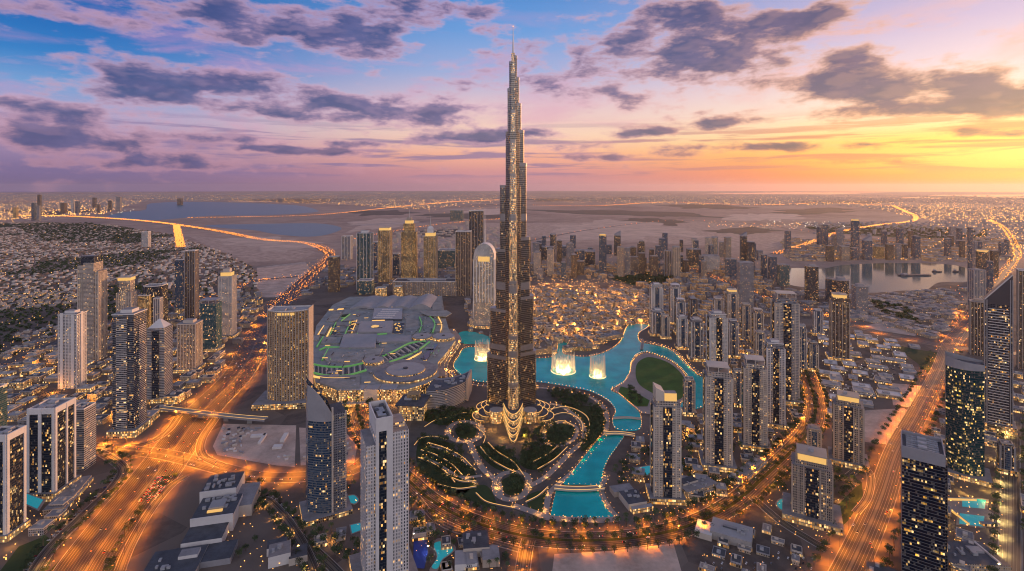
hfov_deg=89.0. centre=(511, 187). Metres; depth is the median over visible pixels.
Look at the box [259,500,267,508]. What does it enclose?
tree
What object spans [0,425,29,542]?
office tower
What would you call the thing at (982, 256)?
office tower
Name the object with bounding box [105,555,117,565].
tree
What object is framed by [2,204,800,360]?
city glitter
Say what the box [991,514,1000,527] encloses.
palm tree
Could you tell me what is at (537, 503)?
lawn
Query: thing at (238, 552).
tree
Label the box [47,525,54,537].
palm tree
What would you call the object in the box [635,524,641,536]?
palm tree
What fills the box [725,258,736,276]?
office tower
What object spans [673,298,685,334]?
residential tower
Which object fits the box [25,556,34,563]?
tree
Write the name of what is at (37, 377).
building
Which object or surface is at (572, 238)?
office tower
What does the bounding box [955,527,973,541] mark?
building
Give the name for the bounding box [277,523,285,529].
tree
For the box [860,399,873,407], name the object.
warehouse
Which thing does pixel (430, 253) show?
hotel tower
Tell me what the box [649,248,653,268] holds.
residential tower
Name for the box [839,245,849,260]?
residential tower
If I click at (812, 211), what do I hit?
scrub belt
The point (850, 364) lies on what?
warehouse
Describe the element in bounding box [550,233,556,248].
office tower
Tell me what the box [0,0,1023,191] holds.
sky
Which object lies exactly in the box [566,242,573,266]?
office tower
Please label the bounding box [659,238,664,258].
office tower
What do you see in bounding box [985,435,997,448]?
building
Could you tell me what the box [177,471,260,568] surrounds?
office block
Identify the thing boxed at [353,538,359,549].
tree
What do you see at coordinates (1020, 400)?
building
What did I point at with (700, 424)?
building
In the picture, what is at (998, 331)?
residential tower
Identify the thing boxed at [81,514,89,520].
tree
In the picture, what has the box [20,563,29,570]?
tree
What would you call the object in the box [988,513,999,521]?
tree
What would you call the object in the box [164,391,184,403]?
building
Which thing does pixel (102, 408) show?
building
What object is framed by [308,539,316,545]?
tree
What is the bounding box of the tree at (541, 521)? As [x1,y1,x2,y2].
[538,518,545,526]
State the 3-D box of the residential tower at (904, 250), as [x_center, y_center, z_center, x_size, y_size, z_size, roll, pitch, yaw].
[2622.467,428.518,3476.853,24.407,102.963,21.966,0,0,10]
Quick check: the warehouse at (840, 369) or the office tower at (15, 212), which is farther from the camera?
the office tower at (15, 212)
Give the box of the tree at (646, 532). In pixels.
[641,528,650,535]
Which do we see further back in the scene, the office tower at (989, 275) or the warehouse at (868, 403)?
the office tower at (989, 275)
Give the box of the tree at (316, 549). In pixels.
[313,545,320,553]
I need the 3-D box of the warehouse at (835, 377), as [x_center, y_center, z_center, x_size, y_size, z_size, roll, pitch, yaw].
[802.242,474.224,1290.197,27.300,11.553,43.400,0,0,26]
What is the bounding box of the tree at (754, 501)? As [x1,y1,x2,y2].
[752,497,759,506]
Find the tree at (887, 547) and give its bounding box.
[884,543,894,550]
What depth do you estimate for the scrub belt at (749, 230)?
5776.60 m
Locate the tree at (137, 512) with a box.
[133,509,142,517]
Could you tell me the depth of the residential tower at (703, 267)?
2751.29 m
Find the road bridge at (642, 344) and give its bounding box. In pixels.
[640,338,643,349]
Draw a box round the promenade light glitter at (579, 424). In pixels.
[347,324,824,548]
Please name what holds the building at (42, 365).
on the ground at (168, 523)
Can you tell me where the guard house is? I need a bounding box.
[250,432,288,448]
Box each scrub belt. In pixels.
[1,208,96,214]
[225,197,370,202]
[347,210,418,215]
[413,213,499,218]
[418,229,457,237]
[526,198,650,201]
[531,210,724,217]
[624,218,687,225]
[654,204,757,208]
[705,226,782,234]
[772,208,854,214]
[797,200,892,203]
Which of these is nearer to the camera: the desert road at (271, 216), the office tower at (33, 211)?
the office tower at (33, 211)
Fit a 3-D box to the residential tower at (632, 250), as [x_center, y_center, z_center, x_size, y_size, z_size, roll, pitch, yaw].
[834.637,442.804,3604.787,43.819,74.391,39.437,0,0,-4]
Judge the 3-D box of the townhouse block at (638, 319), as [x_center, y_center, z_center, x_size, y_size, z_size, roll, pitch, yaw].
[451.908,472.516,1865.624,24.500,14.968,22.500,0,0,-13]
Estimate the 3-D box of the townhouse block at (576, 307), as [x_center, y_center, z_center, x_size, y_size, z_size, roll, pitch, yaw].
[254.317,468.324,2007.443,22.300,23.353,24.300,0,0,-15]
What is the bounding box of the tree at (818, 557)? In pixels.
[812,553,820,559]
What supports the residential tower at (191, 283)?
on the ground at (168, 523)
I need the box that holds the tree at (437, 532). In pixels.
[430,528,439,539]
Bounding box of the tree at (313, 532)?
[310,529,318,537]
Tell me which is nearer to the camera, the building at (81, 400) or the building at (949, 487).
the building at (949, 487)
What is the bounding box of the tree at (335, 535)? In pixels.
[332,532,338,541]
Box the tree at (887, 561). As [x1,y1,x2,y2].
[881,556,893,566]
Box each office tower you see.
[0,383,6,426]
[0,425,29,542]
[13,207,18,218]
[27,397,81,501]
[31,203,35,220]
[37,194,41,215]
[60,203,66,212]
[75,201,79,212]
[76,402,96,470]
[92,198,96,207]
[108,200,111,210]
[116,197,121,210]
[138,293,150,327]
[143,283,171,324]
[175,259,183,309]
[177,198,182,204]
[200,297,224,351]
[328,256,339,291]
[341,235,352,258]
[374,241,377,269]
[393,253,399,275]
[438,248,454,267]
[450,210,463,220]
[530,262,533,273]
[533,242,538,261]
[537,268,543,278]
[539,243,541,262]
[542,236,545,245]
[542,246,553,259]
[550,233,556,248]
[551,234,554,254]
[561,261,565,278]
[562,245,565,257]
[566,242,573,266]
[570,235,575,247]
[575,249,594,265]
[578,249,584,266]
[599,233,606,273]
[607,244,611,253]
[614,230,620,255]
[639,240,644,251]
[655,245,659,270]
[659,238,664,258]
[662,233,667,249]
[679,239,682,251]
[680,254,682,272]
[686,248,700,266]
[693,239,698,247]
[699,255,703,272]
[708,244,713,253]
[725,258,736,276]
[746,241,754,274]
[756,250,762,259]
[761,254,766,277]
[768,256,776,281]
[777,263,789,285]
[784,230,790,249]
[804,264,818,301]
[816,227,821,244]
[822,224,827,246]
[825,278,831,300]
[832,276,849,301]
[836,228,843,251]
[851,219,859,252]
[851,247,858,259]
[862,235,871,259]
[881,230,886,244]
[896,228,903,246]
[901,430,947,570]
[912,235,920,258]
[944,238,950,255]
[945,351,992,487]
[949,226,955,241]
[956,228,961,239]
[967,227,972,245]
[967,245,971,267]
[972,241,977,266]
[976,249,988,269]
[978,241,982,248]
[986,261,992,293]
[998,242,1003,256]
[1004,239,1009,253]
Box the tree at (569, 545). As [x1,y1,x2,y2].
[566,542,573,552]
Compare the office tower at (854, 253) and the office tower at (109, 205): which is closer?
the office tower at (854, 253)
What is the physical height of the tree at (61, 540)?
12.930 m
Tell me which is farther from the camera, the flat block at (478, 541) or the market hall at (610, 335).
the market hall at (610, 335)
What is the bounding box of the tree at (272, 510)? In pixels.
[268,507,276,515]
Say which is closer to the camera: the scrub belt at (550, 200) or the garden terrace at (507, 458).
the garden terrace at (507, 458)
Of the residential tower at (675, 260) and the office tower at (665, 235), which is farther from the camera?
the office tower at (665, 235)
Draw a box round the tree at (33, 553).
[26,548,39,556]
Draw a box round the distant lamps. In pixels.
[6,233,1021,375]
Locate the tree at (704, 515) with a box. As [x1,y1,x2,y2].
[699,512,707,519]
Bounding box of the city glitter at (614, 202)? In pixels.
[0,192,1023,260]
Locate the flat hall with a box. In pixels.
[144,544,208,570]
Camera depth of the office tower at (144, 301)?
1718.42 m
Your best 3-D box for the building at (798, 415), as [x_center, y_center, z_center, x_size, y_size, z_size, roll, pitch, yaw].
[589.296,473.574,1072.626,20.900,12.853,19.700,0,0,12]
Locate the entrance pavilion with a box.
[395,391,430,420]
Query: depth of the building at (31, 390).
1207.70 m
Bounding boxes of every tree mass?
[89,351,1023,501]
[151,352,852,499]
[424,386,605,485]
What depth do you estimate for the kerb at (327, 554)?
670.73 m
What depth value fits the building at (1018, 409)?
1108.58 m
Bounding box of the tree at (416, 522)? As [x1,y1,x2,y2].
[411,520,418,528]
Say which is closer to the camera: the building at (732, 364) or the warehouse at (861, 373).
the warehouse at (861, 373)
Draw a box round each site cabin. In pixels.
[698,561,715,570]
[712,545,725,559]
[717,536,729,548]
[730,553,742,568]
[738,543,750,554]
[756,544,769,557]
[756,562,766,570]
[762,523,771,534]
[771,535,784,546]
[790,543,802,557]
[791,553,799,565]
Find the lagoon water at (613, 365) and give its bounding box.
[453,324,702,517]
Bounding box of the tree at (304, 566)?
[299,561,308,570]
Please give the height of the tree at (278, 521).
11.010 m
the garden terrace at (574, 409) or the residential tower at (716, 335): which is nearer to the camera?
the garden terrace at (574, 409)
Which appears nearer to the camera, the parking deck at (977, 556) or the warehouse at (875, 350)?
the parking deck at (977, 556)
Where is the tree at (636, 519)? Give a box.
[634,516,640,523]
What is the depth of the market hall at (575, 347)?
1531.07 m
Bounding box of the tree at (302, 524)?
[297,521,307,530]
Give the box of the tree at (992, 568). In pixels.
[986,565,998,570]
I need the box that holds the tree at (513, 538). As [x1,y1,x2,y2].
[509,536,518,545]
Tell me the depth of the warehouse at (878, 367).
1369.60 m
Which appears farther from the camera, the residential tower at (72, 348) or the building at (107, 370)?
the building at (107, 370)
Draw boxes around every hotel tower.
[251,305,322,410]
[378,227,391,281]
[401,211,416,277]
[423,217,437,277]
[467,233,495,328]
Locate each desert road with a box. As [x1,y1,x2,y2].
[202,208,383,217]
[531,220,809,240]
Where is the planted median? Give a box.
[357,373,816,541]
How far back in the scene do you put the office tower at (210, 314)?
1525.04 m
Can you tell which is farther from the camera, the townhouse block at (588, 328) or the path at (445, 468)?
the townhouse block at (588, 328)
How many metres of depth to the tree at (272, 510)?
757.90 m
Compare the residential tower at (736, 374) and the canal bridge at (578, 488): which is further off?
the residential tower at (736, 374)
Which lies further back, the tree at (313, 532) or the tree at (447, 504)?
the tree at (447, 504)
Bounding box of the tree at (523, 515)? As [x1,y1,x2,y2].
[518,513,525,519]
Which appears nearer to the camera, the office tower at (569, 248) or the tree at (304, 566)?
the tree at (304, 566)
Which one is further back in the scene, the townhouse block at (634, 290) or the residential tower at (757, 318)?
the townhouse block at (634, 290)
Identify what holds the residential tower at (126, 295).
on the ground at (168, 523)
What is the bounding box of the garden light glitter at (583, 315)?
[530,279,648,342]
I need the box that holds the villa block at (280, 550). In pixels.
[267,536,306,568]
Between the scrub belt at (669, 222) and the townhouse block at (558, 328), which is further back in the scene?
the scrub belt at (669, 222)
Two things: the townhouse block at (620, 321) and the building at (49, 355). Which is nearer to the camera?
the building at (49, 355)
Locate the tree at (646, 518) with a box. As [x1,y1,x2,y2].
[643,514,652,522]
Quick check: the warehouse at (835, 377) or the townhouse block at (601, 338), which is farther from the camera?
the townhouse block at (601, 338)
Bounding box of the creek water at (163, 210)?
[107,202,341,236]
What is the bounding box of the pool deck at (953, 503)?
[948,497,999,526]
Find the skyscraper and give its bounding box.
[472,26,553,442]
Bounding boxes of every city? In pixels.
[0,191,499,220]
[353,221,499,257]
[529,194,1023,221]
[803,220,1023,239]
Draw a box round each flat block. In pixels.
[455,530,499,570]
[865,560,897,570]
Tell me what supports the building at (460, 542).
on the ground at (168, 523)
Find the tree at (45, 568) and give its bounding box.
[40,565,48,570]
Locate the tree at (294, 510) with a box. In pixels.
[288,508,296,515]
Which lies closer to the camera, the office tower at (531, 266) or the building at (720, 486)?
the building at (720, 486)
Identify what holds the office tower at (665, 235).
on the ground at (168, 523)
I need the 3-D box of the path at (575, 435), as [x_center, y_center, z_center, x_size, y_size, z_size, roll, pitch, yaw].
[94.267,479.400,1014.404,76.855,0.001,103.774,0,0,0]
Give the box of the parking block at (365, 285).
[357,278,373,293]
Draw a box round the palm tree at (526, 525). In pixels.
[523,523,529,535]
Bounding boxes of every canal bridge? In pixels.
[554,485,604,491]
[604,431,634,436]
[613,416,641,419]
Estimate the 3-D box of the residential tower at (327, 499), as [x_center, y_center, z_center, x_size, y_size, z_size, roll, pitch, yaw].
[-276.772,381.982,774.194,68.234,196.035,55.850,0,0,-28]
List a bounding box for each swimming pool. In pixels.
[27,493,45,510]
[348,494,358,504]
[349,522,359,534]
[429,538,455,570]
[638,465,649,475]
[775,498,781,510]
[956,512,987,527]
[959,496,988,509]
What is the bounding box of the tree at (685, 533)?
[683,530,691,539]
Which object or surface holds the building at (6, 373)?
on the ground at (168, 523)
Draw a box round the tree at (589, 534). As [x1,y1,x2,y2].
[586,530,593,539]
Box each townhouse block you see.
[533,318,540,325]
[533,333,539,338]
[534,346,544,354]
[535,309,541,316]
[535,322,542,330]
[539,337,546,342]
[540,317,547,321]
[543,310,549,316]
[544,325,551,333]
[545,339,552,343]
[549,331,559,339]
[551,317,557,324]
[551,347,557,353]
[552,335,562,342]
[555,326,561,331]
[557,321,566,327]
[559,290,564,296]
[560,314,567,320]
[562,345,572,351]
[563,336,572,342]
[565,313,574,317]
[566,329,572,336]
[567,320,575,325]
[568,301,573,307]
[572,311,579,316]
[572,326,582,331]
[574,305,581,309]
[576,322,583,327]
[576,337,587,344]
[581,330,590,336]
[583,334,594,339]
[584,312,593,318]
[584,323,592,331]
[584,327,592,333]
[584,339,592,349]
[590,338,599,343]
[591,314,599,321]
[593,326,600,330]
[598,335,604,343]
[599,321,606,328]
[602,317,612,321]
[603,304,610,308]
[608,293,614,297]
[612,325,621,329]
[613,301,621,306]
[616,318,624,325]
[621,310,628,314]
[625,314,634,318]
[625,321,634,324]
[631,288,637,293]
[632,308,638,314]
[634,317,642,321]
[635,313,644,316]
[642,302,648,306]
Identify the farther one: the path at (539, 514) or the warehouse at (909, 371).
the warehouse at (909, 371)
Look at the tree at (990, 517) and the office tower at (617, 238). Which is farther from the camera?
the office tower at (617, 238)
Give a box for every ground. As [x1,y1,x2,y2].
[0,191,1023,570]
[409,388,611,520]
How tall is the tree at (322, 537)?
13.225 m
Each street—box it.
[254,497,318,570]
[304,535,342,570]
[415,496,521,551]
[749,496,829,550]
[845,469,874,513]
[998,416,1021,570]
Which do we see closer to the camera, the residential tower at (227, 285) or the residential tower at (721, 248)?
the residential tower at (227, 285)
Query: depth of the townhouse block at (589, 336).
1611.20 m
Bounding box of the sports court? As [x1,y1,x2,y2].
[413,533,428,568]
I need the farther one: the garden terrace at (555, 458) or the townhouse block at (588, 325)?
the townhouse block at (588, 325)
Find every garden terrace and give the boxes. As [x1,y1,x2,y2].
[418,457,454,482]
[421,449,462,474]
[427,442,475,470]
[437,484,475,489]
[446,475,475,482]
[475,493,512,508]
[480,446,515,471]
[487,442,523,474]
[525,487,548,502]
[537,446,567,469]
[545,420,574,432]
[549,406,589,445]
[554,412,582,431]
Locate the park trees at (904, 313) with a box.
[17,222,986,323]
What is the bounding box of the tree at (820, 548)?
[816,544,825,554]
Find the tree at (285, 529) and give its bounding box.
[280,524,289,533]
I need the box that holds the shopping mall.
[313,294,460,406]
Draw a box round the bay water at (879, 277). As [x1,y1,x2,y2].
[715,192,1023,292]
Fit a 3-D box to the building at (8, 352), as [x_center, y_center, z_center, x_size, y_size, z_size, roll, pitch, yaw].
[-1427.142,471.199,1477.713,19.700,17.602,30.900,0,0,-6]
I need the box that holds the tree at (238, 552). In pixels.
[235,547,242,557]
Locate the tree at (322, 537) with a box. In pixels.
[319,533,326,540]
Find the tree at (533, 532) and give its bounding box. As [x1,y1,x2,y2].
[530,528,539,536]
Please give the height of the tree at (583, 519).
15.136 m
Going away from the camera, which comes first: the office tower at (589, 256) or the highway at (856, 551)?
the highway at (856, 551)
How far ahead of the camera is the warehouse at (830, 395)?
1189.05 m
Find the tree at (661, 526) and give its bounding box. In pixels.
[655,523,663,530]
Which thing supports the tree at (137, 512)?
on the lawn
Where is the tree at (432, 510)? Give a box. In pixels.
[428,508,435,515]
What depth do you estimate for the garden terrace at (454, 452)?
937.23 m
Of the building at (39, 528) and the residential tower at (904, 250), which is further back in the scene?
the residential tower at (904, 250)
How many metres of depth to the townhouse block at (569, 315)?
1903.00 m
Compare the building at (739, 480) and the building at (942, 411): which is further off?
the building at (942, 411)
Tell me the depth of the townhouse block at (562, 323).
1777.99 m
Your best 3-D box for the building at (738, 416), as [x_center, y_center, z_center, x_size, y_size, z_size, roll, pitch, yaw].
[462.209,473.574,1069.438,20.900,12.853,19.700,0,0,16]
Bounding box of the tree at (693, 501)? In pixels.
[690,498,697,503]
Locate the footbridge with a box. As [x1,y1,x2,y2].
[159,406,267,423]
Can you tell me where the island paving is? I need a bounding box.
[613,353,684,413]
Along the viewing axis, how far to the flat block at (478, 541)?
674.90 m
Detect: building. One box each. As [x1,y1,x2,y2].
[0,349,16,357]
[0,365,8,371]
[0,371,15,376]
[0,376,18,383]
[7,389,12,394]
[7,393,21,402]
[7,404,22,413]
[7,410,26,421]
[8,362,22,367]
[9,378,31,389]
[15,396,37,405]
[17,345,34,349]
[17,416,26,425]
[19,364,33,370]
[19,386,42,395]
[20,366,40,376]
[22,358,39,366]
[24,353,41,359]
[26,373,47,382]
[27,363,45,368]
[27,384,47,388]
[28,349,43,353]
[28,519,54,535]
[35,367,55,375]
[42,373,57,382]
[42,475,93,515]
[43,352,57,359]
[43,394,66,400]
[44,508,68,521]
[47,355,57,363]
[49,496,72,505]
[67,392,85,399]
[76,384,97,393]
[76,399,89,404]
[86,388,104,399]
[87,360,94,365]
[87,371,100,380]
[88,361,106,368]
[93,381,109,387]
[96,397,111,405]
[96,403,108,414]
[96,414,110,424]
[98,386,111,395]
[101,366,111,374]
[107,346,111,352]
[147,409,159,421]
[152,404,172,411]
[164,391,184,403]
[173,381,185,389]
[175,389,191,397]
[180,371,196,382]
[185,379,201,387]
[188,369,204,377]
[198,374,216,382]
[203,352,207,358]
[205,367,221,374]
[207,355,220,363]
[213,350,225,357]
[214,359,225,367]
[313,533,327,547]
[336,526,345,541]
[375,287,386,295]
[393,278,456,295]
[394,285,402,295]
[409,509,424,523]
[412,526,427,541]
[426,369,471,410]
[426,522,435,536]
[440,560,452,570]
[441,535,451,549]
[457,537,462,547]
[465,551,478,570]
[609,483,653,513]
[629,453,639,462]
[631,441,640,451]
[631,467,645,482]
[635,436,644,446]
[682,420,691,427]
[682,475,717,501]
[685,424,695,434]
[685,457,697,469]
[688,434,696,442]
[688,442,700,451]
[690,490,704,502]
[691,464,702,476]
[695,473,707,478]
[696,434,702,444]
[697,413,702,421]
[699,419,702,429]
[707,466,720,480]
[715,482,727,496]
[727,472,742,484]
[729,361,737,367]
[733,413,740,418]
[733,417,740,422]
[733,423,740,432]
[736,455,767,480]
[740,453,753,462]
[742,449,752,454]
[745,349,753,353]
[768,427,773,436]
[771,436,782,445]
[788,408,797,414]
[791,412,804,422]
[931,427,940,433]
[934,407,944,414]
[934,433,944,443]
[939,418,944,427]
[948,475,953,484]
[948,478,950,492]
[948,505,950,518]
[951,560,971,570]
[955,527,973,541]
[961,536,978,544]
[985,430,994,436]
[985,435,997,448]
[1013,371,1022,378]
[1013,380,1018,387]
[1013,393,1022,400]
[1013,405,1023,413]
[1017,394,1023,402]
[1019,501,1023,512]
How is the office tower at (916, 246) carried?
on the ground at (168, 523)
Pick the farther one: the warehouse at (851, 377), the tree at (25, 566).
the warehouse at (851, 377)
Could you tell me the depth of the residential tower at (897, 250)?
3467.24 m
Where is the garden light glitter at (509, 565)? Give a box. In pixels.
[3,461,991,568]
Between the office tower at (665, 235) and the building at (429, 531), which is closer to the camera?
the building at (429, 531)
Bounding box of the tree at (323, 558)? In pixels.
[316,553,327,564]
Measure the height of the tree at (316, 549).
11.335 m
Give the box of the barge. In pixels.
[897,273,930,275]
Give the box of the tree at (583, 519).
[580,515,587,523]
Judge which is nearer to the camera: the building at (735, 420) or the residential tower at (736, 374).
the building at (735, 420)
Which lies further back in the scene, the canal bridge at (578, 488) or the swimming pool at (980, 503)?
the canal bridge at (578, 488)
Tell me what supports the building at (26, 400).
on the ground at (168, 523)
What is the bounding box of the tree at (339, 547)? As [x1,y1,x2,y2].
[332,543,342,555]
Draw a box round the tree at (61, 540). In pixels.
[56,537,66,547]
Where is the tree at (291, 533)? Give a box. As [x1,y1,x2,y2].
[286,531,293,539]
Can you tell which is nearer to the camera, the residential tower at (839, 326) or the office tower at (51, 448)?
the office tower at (51, 448)
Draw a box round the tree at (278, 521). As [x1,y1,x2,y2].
[273,518,281,525]
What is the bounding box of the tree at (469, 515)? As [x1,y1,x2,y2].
[465,512,473,520]
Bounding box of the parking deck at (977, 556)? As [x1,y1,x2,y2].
[948,541,1010,570]
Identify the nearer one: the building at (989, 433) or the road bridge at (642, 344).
the building at (989, 433)
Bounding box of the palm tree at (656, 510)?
[652,508,659,521]
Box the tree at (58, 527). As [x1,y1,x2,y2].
[54,523,62,531]
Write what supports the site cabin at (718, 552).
on the ground at (168, 523)
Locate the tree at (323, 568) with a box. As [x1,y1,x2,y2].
[317,564,325,570]
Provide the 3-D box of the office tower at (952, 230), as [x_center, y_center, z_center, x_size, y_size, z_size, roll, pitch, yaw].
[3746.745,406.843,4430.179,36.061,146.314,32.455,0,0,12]
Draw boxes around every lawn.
[0,536,52,570]
[416,438,475,496]
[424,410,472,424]
[455,426,476,438]
[455,485,495,507]
[476,445,520,470]
[501,477,523,494]
[520,447,557,469]
[526,490,546,511]
[547,424,574,443]
[560,403,603,450]
[612,274,671,284]
[618,387,649,405]
[636,357,683,399]
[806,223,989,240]
[838,484,862,524]
[897,346,937,372]
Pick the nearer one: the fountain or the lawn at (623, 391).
the lawn at (623, 391)
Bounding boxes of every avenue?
[0,276,297,364]
[96,447,359,482]
[515,539,534,570]
[694,269,1015,354]
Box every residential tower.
[36,206,40,220]
[57,309,86,388]
[71,199,74,212]
[77,255,106,360]
[106,307,151,438]
[116,275,136,311]
[141,231,150,247]
[147,319,174,403]
[153,297,162,322]
[173,318,205,373]
[184,242,198,319]
[218,258,239,338]
[299,377,352,527]
[349,400,417,570]
[356,230,373,289]
[455,230,471,295]
[469,210,483,276]
[533,251,540,274]
[547,248,553,275]
[557,239,561,262]
[571,253,576,277]
[577,260,583,274]
[617,246,623,276]
[624,247,629,274]
[630,246,635,255]
[630,256,637,271]
[639,252,644,275]
[645,382,685,505]
[647,282,662,326]
[648,307,664,335]
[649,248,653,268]
[650,255,657,278]
[659,314,670,338]
[664,250,670,275]
[669,283,680,323]
[672,246,679,277]
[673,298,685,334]
[675,314,688,349]
[682,376,696,416]
[683,259,688,272]
[687,316,705,361]
[688,295,697,323]
[698,360,736,472]
[701,260,706,276]
[702,254,719,271]
[703,309,731,372]
[705,237,710,253]
[711,236,717,253]
[712,237,716,253]
[713,297,723,311]
[719,241,723,256]
[724,237,730,261]
[725,288,740,334]
[728,318,739,358]
[732,367,740,407]
[737,261,753,306]
[738,354,771,453]
[740,232,746,260]
[740,302,750,341]
[750,308,763,349]
[754,329,764,361]
[764,338,788,430]
[771,290,803,406]
[782,443,843,536]
[800,324,807,371]
[806,424,821,447]
[807,340,819,371]
[811,308,824,335]
[825,245,833,261]
[825,292,853,361]
[828,389,869,472]
[831,234,835,251]
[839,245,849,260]
[851,283,868,310]
[873,246,883,258]
[885,244,893,259]
[895,243,900,258]
[902,244,907,257]
[908,231,912,247]
[947,235,953,246]
[958,240,964,257]
[967,268,985,309]
[968,298,983,355]
[984,273,1016,436]
[990,250,998,275]
[994,439,1017,476]
[1016,268,1023,368]
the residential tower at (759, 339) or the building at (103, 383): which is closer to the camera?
the building at (103, 383)
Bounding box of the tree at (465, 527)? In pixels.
[460,522,468,531]
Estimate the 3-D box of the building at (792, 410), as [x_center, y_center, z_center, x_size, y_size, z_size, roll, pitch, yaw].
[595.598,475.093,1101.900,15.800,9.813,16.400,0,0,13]
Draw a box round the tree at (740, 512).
[735,508,743,517]
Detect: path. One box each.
[423,457,476,483]
[429,446,476,469]
[445,420,484,442]
[447,472,481,477]
[450,370,536,386]
[466,440,502,494]
[492,470,531,501]
[512,503,619,522]
[526,403,586,487]
[537,387,608,514]
[541,422,578,446]
[599,475,619,518]
[644,341,702,375]
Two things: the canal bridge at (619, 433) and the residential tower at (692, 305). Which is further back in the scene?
the residential tower at (692, 305)
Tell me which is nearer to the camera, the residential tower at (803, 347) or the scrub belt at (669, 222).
the residential tower at (803, 347)
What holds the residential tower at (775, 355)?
on the ground at (168, 523)
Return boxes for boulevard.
[349,361,824,548]
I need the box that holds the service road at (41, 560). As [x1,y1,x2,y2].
[29,453,127,570]
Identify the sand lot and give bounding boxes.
[187,235,317,261]
[213,424,295,466]
[216,236,323,252]
[257,262,310,296]
[299,428,356,464]
[346,217,418,232]
[392,221,801,248]
[464,208,526,214]
[546,219,721,240]
[552,544,680,570]
[722,213,806,220]
[865,321,916,335]
[865,408,906,443]
[890,383,920,406]
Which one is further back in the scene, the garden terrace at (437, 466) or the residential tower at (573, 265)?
the residential tower at (573, 265)
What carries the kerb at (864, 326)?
on the ground at (168, 523)
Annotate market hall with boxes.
[536,340,557,353]
[567,344,599,350]
[600,330,623,340]
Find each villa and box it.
[3,354,12,358]
[14,332,22,336]
[23,329,31,333]
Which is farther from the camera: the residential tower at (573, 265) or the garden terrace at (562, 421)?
the residential tower at (573, 265)
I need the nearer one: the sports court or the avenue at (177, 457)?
the sports court
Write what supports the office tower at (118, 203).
on the ground at (168, 523)
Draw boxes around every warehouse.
[695,517,752,551]
[818,337,828,342]
[818,369,840,377]
[820,379,841,389]
[824,359,837,365]
[827,407,831,417]
[828,393,835,400]
[829,373,843,384]
[830,365,845,372]
[842,360,856,368]
[848,374,857,380]
[850,351,861,357]
[851,369,868,377]
[851,381,871,388]
[851,386,875,398]
[854,330,862,334]
[855,333,871,339]
[857,340,868,347]
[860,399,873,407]
[865,337,877,343]
[865,358,881,364]
[867,364,888,371]
[870,348,881,353]
[870,354,886,361]
[873,375,891,385]
[875,389,903,399]
[876,344,891,350]
[877,384,901,393]
[878,373,893,379]
[883,338,898,343]
[883,342,900,348]
[886,357,905,362]
[892,351,907,359]
[899,363,914,369]
[899,373,915,382]
[902,368,916,374]
[908,343,920,348]
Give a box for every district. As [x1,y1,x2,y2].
[0,222,257,292]
[28,237,1023,347]
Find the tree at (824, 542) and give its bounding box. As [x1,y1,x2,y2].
[819,538,829,546]
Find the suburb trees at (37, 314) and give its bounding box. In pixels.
[0,222,257,359]
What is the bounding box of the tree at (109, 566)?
[103,562,114,570]
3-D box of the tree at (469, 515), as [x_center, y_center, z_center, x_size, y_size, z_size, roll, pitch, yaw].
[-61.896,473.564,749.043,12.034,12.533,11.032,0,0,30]
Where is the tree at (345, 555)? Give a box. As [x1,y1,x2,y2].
[342,552,350,560]
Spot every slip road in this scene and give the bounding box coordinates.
[96,416,181,447]
[115,475,187,570]
[196,417,226,467]
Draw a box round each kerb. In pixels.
[6,276,292,364]
[28,448,128,570]
[52,216,335,570]
[96,417,181,447]
[103,444,359,482]
[114,475,189,570]
[195,417,226,467]
[253,496,318,570]
[302,532,343,570]
[349,360,824,549]
[416,495,521,552]
[514,539,534,570]
[697,272,1013,351]
[748,497,829,549]
[828,289,967,570]
[845,469,874,514]
[997,418,1022,570]
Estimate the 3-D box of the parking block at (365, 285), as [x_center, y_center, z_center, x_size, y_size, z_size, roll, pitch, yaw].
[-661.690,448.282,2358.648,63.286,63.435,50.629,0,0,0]
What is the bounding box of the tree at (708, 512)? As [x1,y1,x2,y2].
[704,509,712,516]
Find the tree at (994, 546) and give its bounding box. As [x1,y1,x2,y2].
[988,542,999,551]
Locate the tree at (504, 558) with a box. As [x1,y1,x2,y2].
[502,552,509,562]
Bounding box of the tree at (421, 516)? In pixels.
[418,513,424,522]
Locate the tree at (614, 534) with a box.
[610,531,618,538]
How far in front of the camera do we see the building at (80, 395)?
1183.55 m
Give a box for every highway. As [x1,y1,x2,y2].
[53,216,335,570]
[770,221,913,254]
[829,289,968,570]
[942,221,1021,344]
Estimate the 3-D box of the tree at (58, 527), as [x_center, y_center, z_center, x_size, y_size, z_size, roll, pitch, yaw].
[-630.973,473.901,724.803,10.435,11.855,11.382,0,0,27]
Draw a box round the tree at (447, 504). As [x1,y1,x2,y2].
[444,500,450,508]

